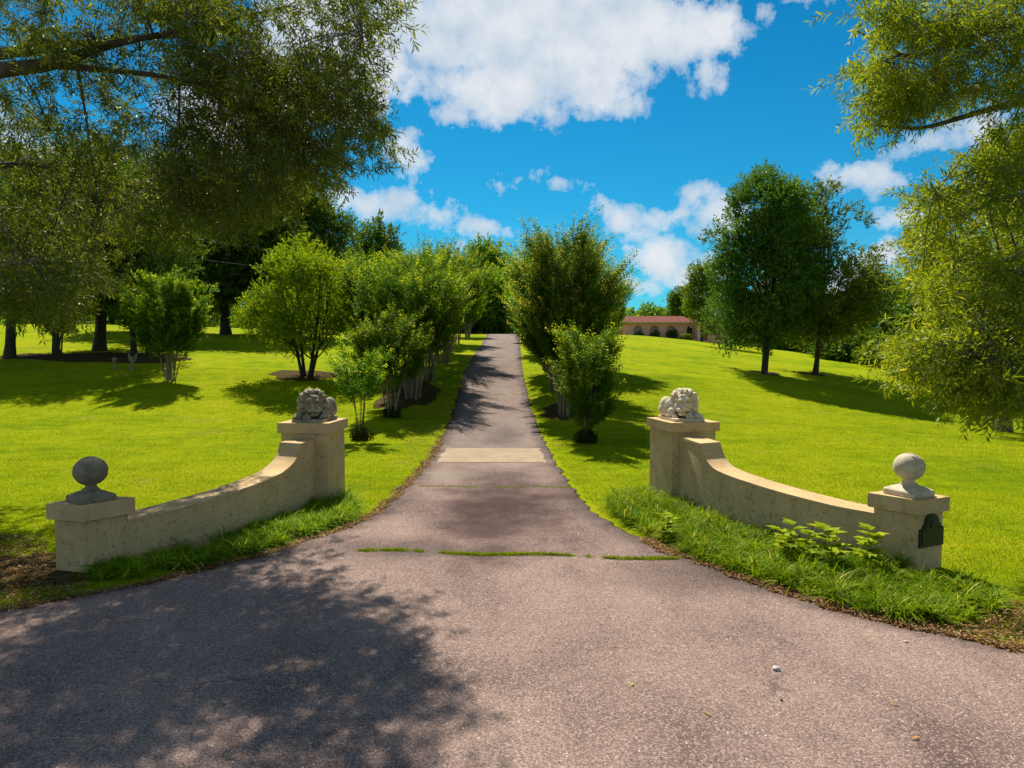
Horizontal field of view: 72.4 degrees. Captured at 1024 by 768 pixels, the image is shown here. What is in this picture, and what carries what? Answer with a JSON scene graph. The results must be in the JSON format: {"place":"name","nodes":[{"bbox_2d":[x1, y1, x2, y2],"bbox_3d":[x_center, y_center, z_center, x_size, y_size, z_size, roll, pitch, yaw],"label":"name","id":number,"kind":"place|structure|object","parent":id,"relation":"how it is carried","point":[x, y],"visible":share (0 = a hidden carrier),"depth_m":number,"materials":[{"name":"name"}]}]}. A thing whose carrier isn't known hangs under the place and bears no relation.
{"place":"outdoors","nodes":[
{"label":"outdoors","id":0,"kind":"place"},
{"bbox_2d":[420,484,572,487],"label":"joint grass","id":1,"kind":"structure","parent":0,"point":[555,486],"depth_m":14.76,"materials":[{"name":"green plant"}]},
{"bbox_2d":[0,334,1023,767],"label":"driveway","id":2,"kind":"structure","parent":0,"point":[428,656],"depth_m":6.47,"materials":[{"name":"grey asphalt"}]},
{"bbox_2d":[437,448,546,461],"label":"concrete slab","id":3,"kind":"structure","parent":2,"relation":"on","point":[492,455],"depth_m":19.02,"materials":[{"name":"beige concrete"}]},
{"bbox_2d":[772,666,780,670],"bbox_3d":[2.384,2.565,6.309,0.071,0.045,0.075,0,3,0],"label":"pebble","id":4,"kind":"object","parent":2,"relation":"on","point":[776,668],"visible":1,"depth_m":6.29,"materials":[{"name":"stone"}]},
{"bbox_2d":[0,324,1023,645],"bbox_3d":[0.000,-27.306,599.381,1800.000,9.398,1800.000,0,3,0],"label":"lawn","id":5,"kind":"structure","parent":0,"point":[684,360],"depth_m":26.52,"materials":[{"name":"green plant"}]},
{"bbox_2d":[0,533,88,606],"bbox_3d":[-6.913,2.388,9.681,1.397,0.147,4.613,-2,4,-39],"label":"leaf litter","id":6,"kind":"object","parent":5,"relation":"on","point":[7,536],"visible":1,"depth_m":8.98,"materials":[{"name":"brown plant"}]},
{"bbox_2d":[0,552,90,592],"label":"mulch bed","id":7,"kind":"object","parent":5,"relation":"on","point":[55,576],"visible":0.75,"depth_m":8.94,"materials":[{"name":"brown soil"}]},
{"bbox_2d":[46,496,134,572],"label":"gate pillar","id":8,"kind":"structure","parent":5,"relation":"on","point":[94,531],"depth_m":9.08,"materials":[{"name":"paint"}]},
{"bbox_2d":[66,456,116,504],"bbox_3d":[-5.553,1.243,9.226,0.460,0.581,0.460,2,4,38],"label":"ball finial","id":9,"kind":"object","parent":8,"relation":"on","point":[90,473],"visible":1,"depth_m":9.10,"materials":[{"name":"grey stone"}]},
{"bbox_2d":[0,129,183,350],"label":"shade tree","id":10,"kind":"object","parent":5,"relation":"on","point":[99,342],"visible":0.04,"depth_m":44.02,"materials":[{"name":"green plant"}]},
{"bbox_2d":[0,352,192,362],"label":"mulch bed","id":11,"kind":"object","parent":5,"relation":"on","point":[107,357],"visible":0.83,"depth_m":40.78,"materials":[{"name":"brown soil"}]},
{"bbox_2d":[0,139,126,358],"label":"shade tree","id":12,"kind":"object","parent":11,"relation":"on","point":[9,352],"visible":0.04,"depth_m":39.07,"materials":[{"name":"green plant"}]},
{"bbox_2d":[42,296,87,353],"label":"shade tree","id":13,"kind":"object","parent":11,"relation":"on","point":[57,341],"visible":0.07,"depth_m":41.92,"materials":[{"name":"green plant"}]},
{"bbox_2d":[58,146,213,353],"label":"shade tree","id":14,"kind":"object","parent":11,"relation":"on","point":[144,260],"visible":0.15,"depth_m":40.95,"materials":[{"name":"green plant"}]},
{"bbox_2d":[105,267,175,353],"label":"shade tree","id":15,"kind":"object","parent":11,"relation":"on","point":[119,316],"visible":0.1,"depth_m":41.28,"materials":[{"name":"green plant"}]},
{"bbox_2d":[80,303,125,324],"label":"tall tree","id":16,"kind":"object","parent":5,"relation":"on","point":[112,323],"visible":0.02,"depth_m":81.40,"materials":[{"name":"green plant"}]},
{"bbox_2d":[112,358,116,368],"bbox_3d":[-21.088,-1.101,37.151,0.280,0.604,0.276,0,3,0],"label":"pedestal","id":17,"kind":"object","parent":5,"relation":"on","point":[114,360],"visible":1,"depth_m":37.08,"materials":[{"name":"stone"}]},
{"bbox_2d":[128,353,136,369],"bbox_3d":[-20.059,-1.190,36.969,0.427,0.888,0.225,-1,3,-11],"label":"angel statue","id":18,"kind":"object","parent":5,"relation":"on","point":[131,359],"visible":1,"depth_m":36.94,"materials":[{"name":"stone"}]},
{"bbox_2d":[116,264,219,380],"bbox_3d":[-16.881,-2.978,34.426,4.432,5.835,4.372,-2,4,-40],"label":"crape myrtle","id":19,"kind":"object","parent":5,"relation":"on","point":[176,305],"visible":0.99,"depth_m":33.77,"materials":[{"name":"green plant"}]},
{"bbox_2d":[0,0,429,343],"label":"willow oak","id":20,"kind":"object","parent":5,"relation":"on","point":[220,189],"visible":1,"depth_m":11.49,"materials":[{"name":"green plant"}]},
{"bbox_2d":[197,250,239,326],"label":"tall tree","id":21,"kind":"object","parent":5,"relation":"on","point":[211,313],"visible":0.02,"depth_m":83.44,"materials":[{"name":"green plant"}]},
{"bbox_2d":[67,484,373,581],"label":"border grass","id":22,"kind":"structure","parent":5,"relation":"on","point":[312,517],"depth_m":10.24,"materials":[{"name":"green plant"}]},
{"bbox_2d":[127,438,315,559],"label":"garden wall","id":23,"kind":"structure","parent":5,"relation":"on","point":[284,479],"depth_m":10.86,"materials":[{"name":"paint"}]},
{"bbox_2d":[0,439,443,611],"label":"leaf litter","id":24,"kind":"object","parent":5,"relation":"on","point":[298,541],"visible":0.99,"depth_m":10.07,"materials":[{"name":"brown plant"}]},
{"bbox_2d":[155,205,293,334],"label":"tall tree","id":25,"kind":"object","parent":5,"relation":"on","point":[220,272],"visible":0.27,"depth_m":55.45,"materials":[{"name":"green plant"}]},
{"bbox_2d":[1,369,466,610],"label":"soil strip","id":26,"kind":"object","parent":5,"relation":"on","point":[456,401],"visible":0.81,"depth_m":18.23,"materials":[{"name":"brown soil"}]},
{"bbox_2d":[217,158,364,319],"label":"tall tree","id":27,"kind":"object","parent":5,"relation":"on","point":[319,223],"visible":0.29,"depth_m":57.60,"materials":[{"name":"green plant"}]},
{"bbox_2d":[266,370,344,380],"bbox_3d":[-10.800,-0.456,36.661,4.059,0.488,3.184,0,3,0],"label":"mulch bed","id":28,"kind":"object","parent":5,"relation":"on","point":[294,375],"visible":0.67,"depth_m":36.45,"materials":[{"name":"brown soil"}]},
{"bbox_2d":[229,228,367,377],"bbox_3d":[-10.604,-3.990,36.096,6.648,7.943,7.233,2,3,35],"label":"round tree","id":29,"kind":"object","parent":28,"relation":"on","point":[284,323],"visible":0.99,"depth_m":34.90,"materials":[{"name":"green plant"}]},
{"bbox_2d":[277,418,347,498],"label":"gate pillar","id":30,"kind":"structure","parent":5,"relation":"on","point":[328,436],"depth_m":13.21,"materials":[{"name":"paint"}]},
{"bbox_2d":[292,388,337,422],"bbox_3d":[-3.832,0.393,13.648,0.662,0.631,0.898,0,3,4],"label":"lion statue","id":31,"kind":"object","parent":30,"relation":"on","point":[314,406],"visible":1,"depth_m":13.40,"materials":[{"name":"grey stone"}]},
{"bbox_2d":[312,246,369,329],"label":"woodland tree","id":32,"kind":"object","parent":5,"relation":"on","point":[339,293],"visible":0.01,"depth_m":81.90,"materials":[{"name":"green plant"}]},
{"bbox_2d":[328,239,389,357],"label":"crape myrtle","id":33,"kind":"object","parent":5,"relation":"on","point":[348,263],"visible":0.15,"depth_m":37.44,"materials":[{"name":"green plant"}]},
{"bbox_2d":[326,338,395,440],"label":"crape myrtle","id":34,"kind":"object","parent":5,"relation":"on","point":[372,382],"visible":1,"depth_m":22.16,"materials":[{"name":"green plant"}]},
{"bbox_2d":[342,208,410,263],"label":"woodland tree","id":35,"kind":"object","parent":5,"relation":"on","point":[378,236],"visible":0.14,"depth_m":93.81,"materials":[{"name":"green plant"}]},
{"bbox_2d":[339,301,434,417],"bbox_3d":[-4.727,-0.905,27.256,3.861,4.653,3.708,0,3,0],"label":"crape myrtle","id":36,"kind":"object","parent":5,"relation":"on","point":[370,337],"visible":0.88,"depth_m":26.79,"materials":[{"name":"green plant"}]},
{"bbox_2d":[373,377,441,408],"bbox_3d":[-4.739,0.360,33.025,2.738,1.057,8.276,0,3,0],"label":"mulch bed","id":37,"kind":"object","parent":5,"relation":"on","point":[428,394],"visible":0.46,"depth_m":31.64,"materials":[{"name":"brown soil"}]},
{"bbox_2d":[342,241,477,399],"bbox_3d":[-4.361,-2.720,31.784,5.850,6.997,7.126,0,3,0],"label":"crape myrtle","id":38,"kind":"object","parent":37,"relation":"on","point":[415,294],"visible":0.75,"depth_m":30.06,"materials":[{"name":"green plant"}]},
{"bbox_2d":[374,231,495,380],"bbox_3d":[-4.502,-4.073,35.966,5.297,8.028,6.997,-2,4,-38],"label":"crape myrtle","id":39,"kind":"object","parent":37,"relation":"on","point":[408,262],"visible":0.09,"depth_m":35.07,"materials":[{"name":"green plant"}]},
{"bbox_2d":[399,374,456,458],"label":"grass","id":40,"kind":"structure","parent":5,"relation":"on","point":[426,426],"depth_m":25.12,"materials":[{"name":"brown plant"}]},
{"bbox_2d":[0,299,888,336],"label":"woodland","id":41,"kind":"object","parent":5,"relation":"on","point":[654,310],"visible":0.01,"depth_m":171.50,"materials":[{"name":"green plant"}]},
{"bbox_2d":[385,238,507,363],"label":"crape myrtle","id":42,"kind":"object","parent":5,"relation":"on","point":[475,284],"visible":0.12,"depth_m":41.85,"materials":[{"name":"green plant"}]},
{"bbox_2d":[408,245,496,352],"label":"crape myrtle","id":43,"kind":"object","parent":5,"relation":"on","point":[451,350],"depth_m":47.59,"materials":[{"name":"green plant"}]},
{"bbox_2d":[455,266,489,333],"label":"woodland tree","id":44,"kind":"object","parent":5,"relation":"on","point":[474,330],"visible":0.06,"depth_m":91.98,"materials":[{"name":"green plant"}]},
{"bbox_2d":[450,270,498,343],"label":"crape myrtle","id":45,"kind":"object","parent":5,"relation":"on","point":[459,332],"visible":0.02,"depth_m":54.42,"materials":[{"name":"green plant"}]},
{"bbox_2d":[463,289,488,336],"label":"crape myrtle","id":46,"kind":"object","parent":5,"relation":"on","point":[468,331],"visible":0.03,"depth_m":64.12,"materials":[{"name":"green plant"}]},
{"bbox_2d":[464,232,512,333],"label":"woodland tree","id":47,"kind":"object","parent":5,"relation":"on","point":[493,254],"visible":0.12,"depth_m":101.71,"materials":[{"name":"green plant"}]},
{"bbox_2d":[473,265,522,333],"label":"woodland tree","id":48,"kind":"object","parent":5,"relation":"on","point":[495,321],"visible":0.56,"depth_m":88.96,"materials":[{"name":"green plant"}]},
{"bbox_2d":[494,267,517,303],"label":"crape myrtle","id":49,"kind":"object","parent":5,"relation":"on","point":[509,292],"depth_m":47.38,"materials":[{"name":"green plant"}]},
{"bbox_2d":[500,281,529,341],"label":"crape myrtle","id":50,"kind":"object","parent":5,"relation":"on","point":[509,296],"depth_m":57.80,"materials":[{"name":"green plant"}]},
{"bbox_2d":[496,235,603,370],"bbox_3d":[1.910,-4.583,39.177,5.179,7.849,6.841,2,3,35],"label":"crape myrtle","id":51,"kind":"object","parent":5,"relation":"on","point":[515,285],"depth_m":38.49,"materials":[{"name":"green plant"}]},
{"bbox_2d":[487,221,614,391],"bbox_3d":[2.031,-3.641,33.389,6.154,8.186,5.762,-1,3,-25],"label":"crape myrtle","id":52,"kind":"object","parent":5,"relation":"on","point":[552,388],"visible":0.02,"depth_m":33.14,"materials":[{"name":"green plant"}]},
{"bbox_2d":[540,403,590,420],"bbox_3d":[2.314,1.106,28.786,2.406,0.390,4.050,0,3,0],"label":"mulch bed","id":53,"kind":"object","parent":5,"relation":"on","point":[551,412],"visible":0.36,"depth_m":27.95,"materials":[{"name":"brown soil"}]},
{"bbox_2d":[498,205,644,415],"bbox_3d":[2.241,-2.678,27.657,5.708,8.109,6.096,0,3,0],"label":"crape myrtle","id":54,"kind":"object","parent":53,"relation":"on","point":[553,289],"visible":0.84,"depth_m":26.41,"materials":[{"name":"green plant"}]},
{"bbox_2d":[541,319,630,443],"bbox_3d":[2.212,-0.031,21.430,2.663,3.953,3.872,0,3,0],"label":"crape myrtle","id":55,"kind":"object","parent":5,"relation":"on","point":[589,366],"visible":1,"depth_m":21.20,"materials":[{"name":"green plant"}]},
{"bbox_2d":[591,264,643,338],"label":"crape myrtle","id":56,"kind":"object","parent":5,"relation":"on","point":[621,317],"visible":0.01,"depth_m":38.68,"materials":[{"name":"green plant"}]},
{"bbox_2d":[633,330,644,335],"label":"rose bush","id":57,"kind":"object","parent":5,"relation":"on","point":[639,333],"visible":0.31,"depth_m":97.58,"materials":[{"name":"green plant"}]},
{"bbox_2d":[649,329,660,336],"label":"rose bush","id":58,"kind":"object","parent":5,"relation":"on","point":[655,333],"visible":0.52,"depth_m":97.56,"materials":[{"name":"green plant"}]},
{"bbox_2d":[656,511,676,533],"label":"weed","id":59,"kind":"object","parent":5,"relation":"on","point":[664,522],"visible":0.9,"depth_m":10.58,"materials":[{"name":"green plant"}]},
{"bbox_2d":[613,315,731,343],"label":"house","id":60,"kind":"structure","parent":5,"relation":"on","point":[649,325],"depth_m":98.74,"materials":[{"name":"paint"}]},
{"bbox_2d":[634,326,641,332],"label":"window","id":61,"kind":"structure","parent":60,"relation":"in","point":[637,328],"depth_m":98.96,"materials":[{"name":"grey glass"}]},
{"bbox_2d":[650,326,657,333],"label":"window","id":62,"kind":"structure","parent":60,"relation":"in","point":[653,328],"depth_m":98.98,"materials":[{"name":"grey glass"}]},
{"bbox_2d":[687,326,691,337],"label":"door","id":63,"kind":"structure","parent":60,"relation":"in","point":[689,330],"depth_m":99.08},
{"bbox_2d":[665,329,679,338],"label":"rose bush","id":64,"kind":"object","parent":5,"relation":"on","point":[672,333],"visible":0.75,"depth_m":97.58,"materials":[{"name":"green plant"}]},
{"bbox_2d":[661,285,694,319],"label":"woodland tree","id":65,"kind":"object","parent":5,"relation":"on","point":[673,302],"visible":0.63,"depth_m":120.33,"materials":[{"name":"green plant"}]},
{"bbox_2d":[646,417,719,499],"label":"gate pillar","id":66,"kind":"structure","parent":5,"relation":"on","point":[664,451],"depth_m":13.40,"materials":[{"name":"paint"}]},
{"bbox_2d":[658,388,704,421],"bbox_3d":[3.323,0.387,13.803,0.660,0.629,0.901,0,3,-10],"label":"lion statue","id":67,"kind":"object","parent":66,"relation":"on","point":[680,405],"visible":1,"depth_m":13.57,"materials":[{"name":"stone"}]},
{"bbox_2d":[679,333,692,339],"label":"shrub","id":68,"kind":"object","parent":5,"relation":"on","point":[683,336],"visible":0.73,"depth_m":96.37,"materials":[{"name":"green plant"}]},
{"bbox_2d":[679,258,722,341],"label":"woodland tree","id":69,"kind":"object","parent":5,"relation":"on","point":[694,301],"visible":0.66,"depth_m":82.84,"materials":[{"name":"green plant"}]},
{"bbox_2d":[692,293,741,346],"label":"tree","id":70,"kind":"object","parent":5,"relation":"on","point":[711,326],"visible":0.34,"depth_m":65.08,"materials":[{"name":"green plant"}]},
{"bbox_2d":[725,317,758,346],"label":"woodland tree","id":71,"kind":"object","parent":5,"relation":"on","point":[747,337],"visible":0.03,"depth_m":86.70,"materials":[{"name":"green plant"}]},
{"bbox_2d":[522,371,1004,649],"bbox_3d":[2.141,0.922,21.698,6.575,1.846,36.253,-1,3,-15],"label":"soil strip","id":72,"kind":"object","parent":5,"relation":"on","point":[578,495],"visible":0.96,"depth_m":12.79,"materials":[{"name":"brown soil"}]},
{"bbox_2d":[750,370,779,375],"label":"mulch bed","id":73,"kind":"object","parent":5,"relation":"on","point":[773,373],"visible":0.67,"depth_m":42.88,"materials":[{"name":"brown soil"}]},
{"bbox_2d":[698,158,837,374],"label":"pear tree","id":74,"kind":"object","parent":73,"relation":"on","point":[768,313],"visible":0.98,"depth_m":40.54,"materials":[{"name":"green plant"}]},
{"bbox_2d":[678,436,875,556],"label":"garden wall","id":75,"kind":"structure","parent":5,"relation":"on","point":[712,476],"depth_m":11.01,"materials":[{"name":"paint"}]},
{"bbox_2d":[755,329,807,351],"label":"woodland tree","id":76,"kind":"object","parent":5,"relation":"on","point":[786,347],"visible":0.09,"depth_m":78.31,"materials":[{"name":"green plant"}]},
{"bbox_2d":[765,518,807,554],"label":"weed","id":77,"kind":"object","parent":5,"relation":"on","point":[788,532],"visible":0.91,"depth_m":9.58,"materials":[{"name":"green plant"}]},
{"bbox_2d":[595,482,1023,627],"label":"border grass","id":78,"kind":"structure","parent":5,"relation":"on","point":[879,584],"depth_m":8.91,"materials":[{"name":"green plant"}]},
{"bbox_2d":[796,528,822,554],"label":"weed","id":79,"kind":"object","parent":5,"relation":"on","point":[808,541],"visible":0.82,"depth_m":9.39,"materials":[{"name":"green plant"}]},
{"bbox_2d":[797,372,826,376],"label":"mulch bed","id":80,"kind":"object","parent":5,"relation":"on","point":[819,374],"visible":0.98,"depth_m":44.55,"materials":[{"name":"brown soil"}]},
{"bbox_2d":[747,174,905,373],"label":"pear tree","id":81,"kind":"object","parent":80,"relation":"on","point":[863,285],"visible":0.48,"depth_m":42.37,"materials":[{"name":"green plant"}]},
{"bbox_2d":[809,521,850,563],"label":"weed","id":82,"kind":"object","parent":5,"relation":"on","point":[830,538],"visible":0.91,"depth_m":9.22,"materials":[{"name":"green plant"}]},
{"bbox_2d":[639,536,1023,653],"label":"leaf litter","id":83,"kind":"object","parent":5,"relation":"on","point":[661,548],"visible":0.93,"depth_m":7.84,"materials":[{"name":"brown plant"}]},
{"bbox_2d":[788,286,877,353],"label":"woodland tree","id":84,"kind":"object","parent":5,"relation":"on","point":[801,346],"visible":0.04,"depth_m":71.69,"materials":[{"name":"green plant"}]},
{"bbox_2d":[799,324,885,363],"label":"woodland tree","id":85,"kind":"object","parent":5,"relation":"on","point":[842,352],"visible":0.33,"depth_m":60.11,"materials":[{"name":"green plant"}]},
{"bbox_2d":[849,522,889,566],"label":"weed","id":86,"kind":"object","parent":5,"relation":"on","point":[870,541],"visible":0.95,"depth_m":9.07,"materials":[{"name":"green plant"}]},
{"bbox_2d":[836,266,921,339],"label":"woodland tree","id":87,"kind":"object","parent":5,"relation":"on","point":[882,326],"visible":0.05,"depth_m":63.32,"materials":[{"name":"green plant"}]},
{"bbox_2d":[850,322,924,368],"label":"woodland tree","id":88,"kind":"object","parent":5,"relation":"on","point":[877,358],"visible":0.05,"depth_m":56.14,"materials":[{"name":"green plant"}]},
{"bbox_2d":[868,491,949,571],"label":"gate pillar","id":89,"kind":"structure","parent":5,"relation":"on","point":[899,519],"depth_m":9.27,"materials":[{"name":"paint"}]},
{"bbox_2d":[883,453,934,498],"bbox_3d":[5.340,1.208,9.415,0.460,0.563,0.460,-1,3,-25],"label":"ball finial","id":90,"kind":"object","parent":89,"relation":"on","point":[909,469],"visible":1,"depth_m":9.29,"materials":[{"name":"stone"}]},
{"bbox_2d":[918,513,943,547],"bbox_3d":[5.532,1.923,9.215,0.470,0.435,0.045,-1,3,-25],"label":"plaque","id":91,"kind":"object","parent":89,"relation":"attached to","point":[931,532],"visible":1,"depth_m":9.19,"materials":[{"name":"metal"}]},
{"bbox_2d":[800,0,1023,443],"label":"willow oak","id":92,"kind":"object","parent":5,"relation":"on","point":[968,355],"visible":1,"depth_m":9.84,"materials":[{"name":"green plant"}]},
{"bbox_2d":[871,270,957,335],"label":"woodland tree","id":93,"kind":"object","parent":5,"relation":"on","point":[902,303],"visible":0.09,"depth_m":59.11,"materials":[{"name":"green plant"}]},
{"bbox_2d":[881,110,1023,431],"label":"shade tree","id":94,"kind":"object","parent":5,"relation":"on","point":[916,236],"visible":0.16,"depth_m":26.75,"materials":[{"name":"green plant"}]},
{"bbox_2d":[882,595,1023,644],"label":"leaf litter","id":95,"kind":"object","parent":5,"relation":"on","point":[1012,623],"visible":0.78,"depth_m":7.32,"materials":[{"name":"brown plant"}]},
{"bbox_2d":[0,0,1023,333],"label":"sky","id":96,"kind":"structure","parent":0,"point":[647,112],"materials":[{"name":"blue"}]},
{"bbox_2d":[357,546,684,561],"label":"joint grass","id":97,"kind":"structure","parent":0,"point":[541,553],"depth_m":9.84,"materials":[{"name":"green plant"}]}
]}

